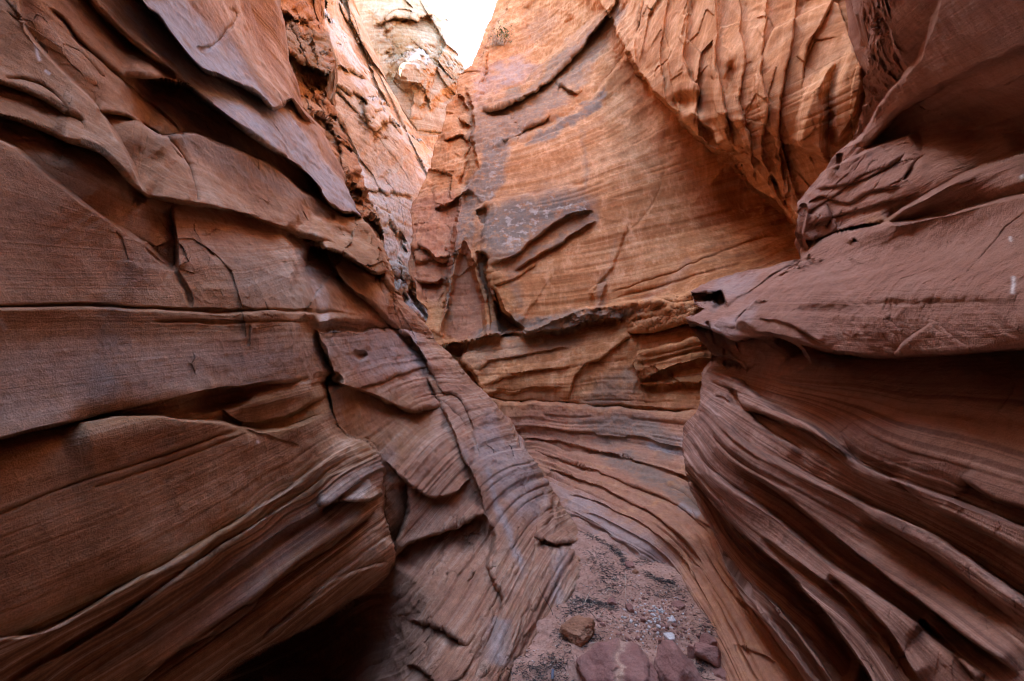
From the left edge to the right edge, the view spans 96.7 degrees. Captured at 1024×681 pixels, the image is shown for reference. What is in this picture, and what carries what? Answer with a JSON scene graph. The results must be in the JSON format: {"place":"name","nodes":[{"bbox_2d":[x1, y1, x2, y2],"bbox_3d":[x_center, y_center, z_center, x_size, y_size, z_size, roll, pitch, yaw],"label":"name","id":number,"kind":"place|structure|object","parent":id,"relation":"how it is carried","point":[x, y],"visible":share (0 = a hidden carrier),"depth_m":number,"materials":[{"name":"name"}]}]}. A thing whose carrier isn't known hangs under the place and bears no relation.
{"place":"outdoors","nodes":[
{"label":"outdoors","id":0,"kind":"place"},
{"bbox_2d":[0,0,581,680],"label":"canyon wall","id":1,"kind":"structure","parent":0,"point":[254,422],"depth_m":1.98,"materials":[{"name":"stone"}]},
{"bbox_2d":[281,0,394,285],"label":"canyon wall","id":2,"kind":"structure","parent":0,"point":[313,61],"depth_m":7.07,"materials":[{"name":"stone"}]},
{"bbox_2d":[324,0,432,322],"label":"canyon wall","id":3,"kind":"structure","parent":0,"point":[392,150],"depth_m":12.86,"materials":[{"name":"stone"}]},
{"bbox_2d":[354,0,464,149],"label":"canyon wall","id":4,"kind":"structure","parent":0,"point":[416,52],"depth_m":22.47,"materials":[{"name":"stone"}]},
{"bbox_2d":[443,0,496,68],"label":"sky","id":5,"kind":"structure","parent":0,"point":[468,20],"materials":[{"name":"white"}]},
{"bbox_2d":[262,517,726,680],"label":"ground","id":6,"kind":"structure","parent":0,"point":[292,671],"depth_m":2.69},
{"bbox_2d":[559,615,594,646],"bbox_3d":[0.333,1.498,2.354,0.178,0.095,0.144,1,3,20],"label":"rock","id":7,"kind":"object","parent":6,"relation":"on","point":[578,630],"visible":1,"depth_m":2.33,"materials":[{"name":"brown stone"}]},
{"bbox_2d":[607,597,616,605],"bbox_3d":[0.594,1.556,2.705,0.053,0.041,0.048,0,2,-12],"label":"rock","id":8,"kind":"object","parent":6,"relation":"on","point":[611,601],"visible":0.98,"depth_m":2.69,"materials":[{"name":"pink stone"}]},
{"bbox_2d":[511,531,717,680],"bbox_3d":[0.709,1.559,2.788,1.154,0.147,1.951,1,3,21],"label":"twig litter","id":9,"kind":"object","parent":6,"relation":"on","point":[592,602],"visible":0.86,"depth_m":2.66,"materials":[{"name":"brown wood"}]},
{"bbox_2d":[575,638,658,680],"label":"boulder","id":10,"kind":"object","parent":6,"relation":"on","point":[616,659],"visible":1,"depth_m":2.07,"materials":[{"name":"pink stone"}]},
{"bbox_2d":[625,603,634,612],"bbox_3d":[0.687,1.556,2.650,0.048,0.042,0.049,0,2,0],"label":"rock","id":11,"kind":"object","parent":6,"relation":"on","point":[629,607],"visible":1,"depth_m":2.64,"materials":[{"name":"pink stone"}]},
{"bbox_2d":[625,561,634,568],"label":"rock","id":12,"kind":"object","parent":6,"relation":"on","point":[629,564],"visible":0.96,"depth_m":3.14,"materials":[{"name":"pink stone"}]},
{"bbox_2d":[663,632,674,641],"bbox_3d":[0.836,1.577,2.399,0.066,0.056,0.057,-1,3,-17],"label":"rock","id":13,"kind":"object","parent":6,"relation":"on","point":[669,635],"visible":0.62,"depth_m":2.39,"materials":[{"name":"white stone"}]},
{"bbox_2d":[667,616,675,623],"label":"rock","id":14,"kind":"object","parent":6,"relation":"on","point":[671,620],"visible":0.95,"depth_m":2.56,"materials":[{"name":"white stone"}]},
{"bbox_2d":[653,640,702,680],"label":"boulder","id":15,"kind":"object","parent":6,"relation":"on","point":[673,661],"visible":0.97,"depth_m":2.12,"materials":[{"name":"stone"}]},
{"bbox_2d":[671,600,685,610],"bbox_3d":[0.996,1.590,2.725,0.074,0.032,0.064,0,2,-11],"label":"rock","id":16,"kind":"object","parent":6,"relation":"on","point":[680,604],"visible":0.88,"depth_m":2.72,"materials":[{"name":"pink stone"}]},
{"bbox_2d":[687,644,696,658],"bbox_3d":[0.922,1.596,2.341,0.048,0.064,0.048,0,2,0],"label":"rock","id":17,"kind":"object","parent":6,"relation":"on","point":[690,651],"visible":0.84,"depth_m":2.33,"materials":[{"name":"brown stone"}]},
{"bbox_2d":[693,642,720,667],"bbox_3d":[0.997,1.592,2.318,0.139,0.084,0.114,1,3,17],"label":"boulder","id":18,"kind":"object","parent":6,"relation":"on","point":[710,654],"visible":0.98,"depth_m":2.29,"materials":[{"name":"brown stone"}]},
{"bbox_2d":[699,632,716,646],"bbox_3d":[1.030,1.596,2.402,0.088,0.077,0.066,-1,3,-23],"label":"rock","id":19,"kind":"object","parent":6,"relation":"on","point":[707,638],"visible":0.56,"depth_m":2.39,"materials":[{"name":"pink stone"}]},
{"bbox_2d":[712,666,726,679],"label":"rock","id":20,"kind":"object","parent":6,"relation":"on","point":[720,672],"visible":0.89,"depth_m":2.23,"materials":[{"name":"stone"}]},
{"bbox_2d":[526,563,716,680],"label":"gravel","id":21,"kind":"structure","parent":0,"point":[657,622],"depth_m":2.56,"materials":[{"name":"gravel"}]},
{"bbox_2d":[408,0,865,680],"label":"canyon wall","id":22,"kind":"structure","parent":0,"point":[608,186],"depth_m":6.07,"materials":[{"name":"stone"}]},
{"bbox_2d":[487,21,514,45],"bbox_3d":[-0.229,-7.206,10.650,0.687,0.549,0.634,0,2,0],"label":"bush","id":23,"kind":"object","parent":22,"relation":"on","point":[496,40],"visible":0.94,"depth_m":10.65,"materials":[{"name":"beige plant"}]},
{"bbox_2d":[682,0,1023,680],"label":"canyon wall","id":24,"kind":"structure","parent":0,"point":[853,441],"depth_m":1.85,"materials":[{"name":"stone"}]}
]}

